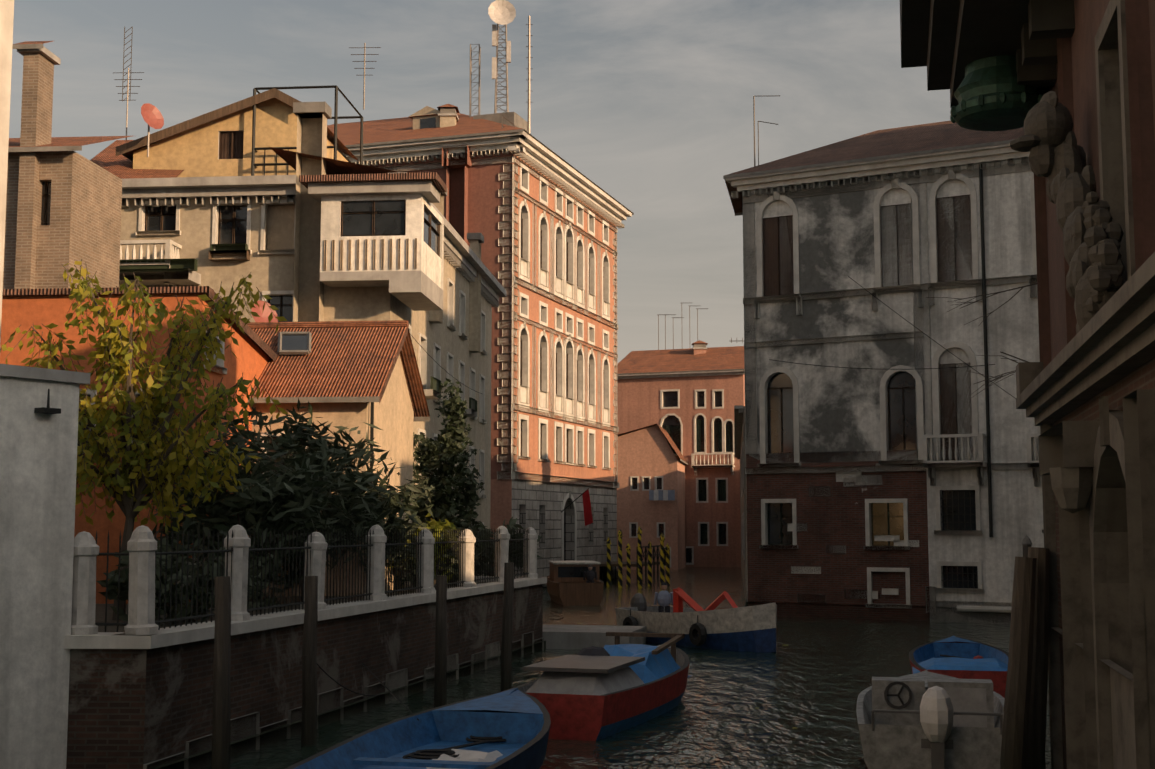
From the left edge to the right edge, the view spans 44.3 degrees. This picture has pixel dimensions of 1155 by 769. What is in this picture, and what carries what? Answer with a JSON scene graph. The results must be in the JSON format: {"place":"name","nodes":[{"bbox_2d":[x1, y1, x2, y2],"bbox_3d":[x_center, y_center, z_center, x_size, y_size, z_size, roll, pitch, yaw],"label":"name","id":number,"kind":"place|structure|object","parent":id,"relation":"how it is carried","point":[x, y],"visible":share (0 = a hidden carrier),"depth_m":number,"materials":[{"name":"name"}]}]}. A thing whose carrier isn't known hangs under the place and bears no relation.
{"place":"outdoors","nodes":[
{"label":"outdoors","id":0,"kind":"place"},
{"bbox_2d":[90,140,183,178],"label":"court building roofs","id":1,"kind":"structure","parent":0,"point":[120,166],"depth_m":44.49,"materials":[{"name":"tile"}]},
{"bbox_2d":[247,300,429,595],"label":"house","id":2,"kind":"structure","parent":0,"point":[351,374],"depth_m":31.47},
{"bbox_2d":[9,0,950,363],"label":"sky","id":3,"kind":"structure","parent":0,"point":[651,101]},
{"bbox_2d":[451,517,541,575],"bbox_3d":[-2.251,4.686,39.279,2.428,2.084,2.948,4,-7,-38],"label":"shrub","id":4,"kind":"object","parent":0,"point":[512,525],"visible":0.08,"depth_m":38.92,"materials":[{"name":"green plant"}]},
{"bbox_2d":[202,567,1050,768],"bbox_3d":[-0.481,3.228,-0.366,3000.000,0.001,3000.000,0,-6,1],"label":"water","id":5,"kind":"structure","parent":0,"point":[788,700],"depth_m":27.32,"materials":[{"name":"liquid"}]},
{"bbox_2d":[0,0,90,768],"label":"building","id":6,"kind":"structure","parent":5,"relation":"on","point":[39,410],"depth_m":17.32,"materials":[{"name":"white paint"}]},
{"bbox_2d":[3,41,131,288],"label":"brick building","id":7,"kind":"structure","parent":5,"relation":"on","point":[63,202],"depth_m":34.95,"materials":[{"name":"brown brick"}]},
{"bbox_2d":[0,286,277,603],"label":"orange house","id":8,"kind":"structure","parent":5,"relation":"on","point":[26,309],"depth_m":27.56,"materials":[{"name":"orange paint"}]},
{"bbox_2d":[64,576,546,768],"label":"garden wall","id":9,"kind":"structure","parent":5,"relation":"on","point":[140,702],"depth_m":21.06,"materials":[{"name":"brick"}]},
{"bbox_2d":[0,259,287,619],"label":"yellow tree","id":10,"kind":"object","parent":9,"relation":"on","point":[147,467],"visible":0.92,"depth_m":22.65,"materials":[{"name":"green plant"}]},
{"bbox_2d":[96,524,283,623],"bbox_3d":[-6.022,3.021,22.123,2.493,1.690,2.971,0,-6,1],"label":"shrub","id":11,"kind":"object","parent":9,"relation":"on","point":[112,593],"visible":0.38,"depth_m":21.41,"materials":[{"name":"green plant"}]},
{"bbox_2d":[152,407,341,607],"bbox_3d":[-5.894,2.240,25.245,3.566,3.827,3.311,0,-6,1],"label":"olive shrub","id":12,"kind":"object","parent":9,"relation":"on","point":[282,504],"visible":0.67,"depth_m":24.69,"materials":[{"name":"green plant"}]},
{"bbox_2d":[71,525,537,634],"bbox_3d":[-3.396,3.407,27.435,1.146,1.390,20.236,-1,-6,15],"label":"garden fence","id":13,"kind":"object","parent":9,"relation":"on","point":[142,546],"visible":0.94,"depth_m":21.96,"materials":[{"name":"stone"}]},
{"bbox_2d":[213,398,403,601],"bbox_3d":[-5.105,2.248,27.500,3.873,3.958,3.849,-3,-6,26],"label":"olive shrub","id":14,"kind":"object","parent":9,"relation":"on","point":[349,493],"visible":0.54,"depth_m":27.00,"materials":[{"name":"green plant"}]},
{"bbox_2d":[329,461,434,574],"bbox_3d":[-4.555,2.976,30.361,3.079,3.074,3.086,0,-6,1],"label":"olive shrub","id":15,"kind":"object","parent":9,"relation":"on","point":[398,505],"visible":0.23,"depth_m":29.90,"materials":[{"name":"green plant"}]},
{"bbox_2d":[412,440,449,530],"bbox_3d":[-3.906,3.301,37.175,1.283,3.748,1.334,2,-6,-23],"label":"shrub","id":16,"kind":"object","parent":9,"relation":"on","point":[427,449],"visible":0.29,"depth_m":37.17,"materials":[{"name":"green plant"}]},
{"bbox_2d":[387,512,481,589],"bbox_3d":[-3.765,3.880,32.558,2.641,1.897,2.868,3,-7,-31],"label":"shrub","id":17,"kind":"object","parent":9,"relation":"on","point":[439,525],"visible":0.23,"depth_m":32.32,"materials":[{"name":"green plant"}]},
{"bbox_2d":[416,378,484,584],"bbox_3d":[-3.189,2.607,35.967,1.764,5.555,1.783,0,-6,1],"label":"cypress tree","id":18,"kind":"object","parent":9,"relation":"on","point":[451,437],"visible":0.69,"depth_m":35.88,"materials":[{"name":"green plant"}]},
{"bbox_2d":[114,26,505,575],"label":"beige building","id":19,"kind":"structure","parent":5,"relation":"on","point":[289,205],"depth_m":41.17,"materials":[{"name":"beige paint"}]},
{"bbox_2d":[413,432,444,563],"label":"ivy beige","id":20,"kind":"object","parent":19,"relation":"attached to","point":[421,438],"depth_m":43.37,"materials":[{"name":"green plant"}]},
{"bbox_2d":[211,563,513,768],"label":"mooring posts","id":21,"kind":"object","parent":5,"relation":"on","point":[221,730],"visible":0.9,"depth_m":21.05,"materials":[{"name":"brown wood"}]},
{"bbox_2d":[285,663,550,768],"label":"blue boat","id":22,"kind":"object","parent":5,"relation":"on","point":[509,729],"visible":1,"depth_m":18.80,"materials":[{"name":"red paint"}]},
{"bbox_2d":[327,0,633,587],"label":"pink palazzo","id":23,"kind":"structure","parent":5,"relation":"on","point":[543,219],"depth_m":75.62,"materials":[{"name":"pink paint"}]},
{"bbox_2d":[546,561,603,605],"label":"boat","id":24,"kind":"object","parent":5,"relation":"on","point":[574,583],"visible":0.96,"depth_m":59.09,"materials":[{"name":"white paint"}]},
{"bbox_2d":[543,624,645,649],"bbox_3d":[-1.053,7.125,38.761,5.500,0.950,2.600,-1,-6,13],"label":"dock","id":25,"kind":"object","parent":5,"relation":"on","point":[580,637],"visible":0.13,"depth_m":37.35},
{"bbox_2d":[502,632,692,740],"bbox_3d":[0.721,5.255,25.046,2.100,1.470,7.104,-2,-6,18],"label":"boat","id":26,"kind":"object","parent":5,"relation":"on","point":[592,693],"visible":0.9,"depth_m":22.68,"materials":[{"name":"blue paint"}]},
{"bbox_2d":[599,545,659,582],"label":"palazzo jetty","id":27,"kind":"object","parent":5,"relation":"on","point":[624,563],"visible":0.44,"depth_m":83.36,"materials":[{"name":"brown wood"}]},
{"bbox_2d":[606,526,669,587],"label":"mooring poles","id":28,"kind":"object","parent":5,"relation":"on","point":[649,547],"visible":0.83,"depth_m":76.19,"materials":[{"name":"yellow wood"}]},
{"bbox_2d":[617,424,687,569],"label":"salmon house","id":29,"kind":"structure","parent":5,"relation":"on","point":[647,461],"depth_m":103.91,"materials":[{"name":"pink paint"}]},
{"bbox_2d":[615,582,776,652],"bbox_3d":[2.286,6.649,40.798,2.440,1.899,10.570,3,-7,-31],"label":"boat","id":30,"kind":"object","parent":5,"relation":"on","point":[747,628],"visible":0.65,"depth_m":37.30,"materials":[{"name":"blue paint"}]},
{"bbox_2d":[723,121,1043,623],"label":"building","id":31,"kind":"structure","parent":5,"relation":"on","point":[880,490],"depth_m":49.38,"materials":[{"name":"grey paint"}]},
{"bbox_2d":[317,276,1015,695],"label":"cable ropes","id":32,"kind":"object","parent":31,"relation":"attached to","point":[661,494],"visible":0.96,"depth_m":49.98,"materials":[{"name":"rubber"}]},
{"bbox_2d":[753,95,779,166],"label":"antenna","id":33,"kind":"object","parent":31,"relation":"on","point":[758,129],"visible":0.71,"depth_m":55.05,"materials":[{"name":"metal"}]},
{"bbox_2d":[856,670,1004,768],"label":"grey boat","id":34,"kind":"object","parent":5,"relation":"on","point":[925,719],"visible":0.96,"depth_m":18.32,"materials":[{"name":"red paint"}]},
{"bbox_2d":[909,635,1008,697],"bbox_3d":[7.606,5.748,28.147,2.000,1.100,5.800,-1,-6,13],"label":"boat","id":35,"kind":"object","parent":5,"relation":"on","point":[957,657],"visible":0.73,"depth_m":26.64,"materials":[{"name":"paint"}]},
{"bbox_2d":[1000,535,1048,768],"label":"mooring posts","id":36,"kind":"object","parent":5,"relation":"on","point":[1024,728],"visible":1,"depth_m":17.70,"materials":[{"name":"brown wood"}]},
{"bbox_2d":[900,0,1154,768],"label":"building","id":37,"kind":"structure","parent":5,"relation":"on","point":[1085,398],"depth_m":13.93,"materials":[{"name":"stone"}]},
{"bbox_2d":[1010,91,1124,333],"bbox_3d":[4.761,-1.645,13.379,0.798,2.925,2.715,0,-6,1],"label":"trophy sculpture","id":38,"kind":"object","parent":37,"relation":"on","point":[1093,233],"visible":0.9,"depth_m":13.31,"materials":[{"name":"stone"}]},
{"bbox_2d":[617,303,744,566],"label":"pink building","id":39,"kind":"structure","parent":0,"point":[687,400],"depth_m":111.12,"materials":[{"name":"pink paint"}]},
{"bbox_2d":[731,338,746,598],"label":"building","id":40,"kind":"structure","parent":0,"point":[739,432],"depth_m":67.14,"materials":[{"name":"pink stone"}]},
{"bbox_2d":[926,283,1036,400],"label":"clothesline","id":41,"kind":"object","parent":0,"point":[1001,375],"visible":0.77,"depth_m":41.26,"materials":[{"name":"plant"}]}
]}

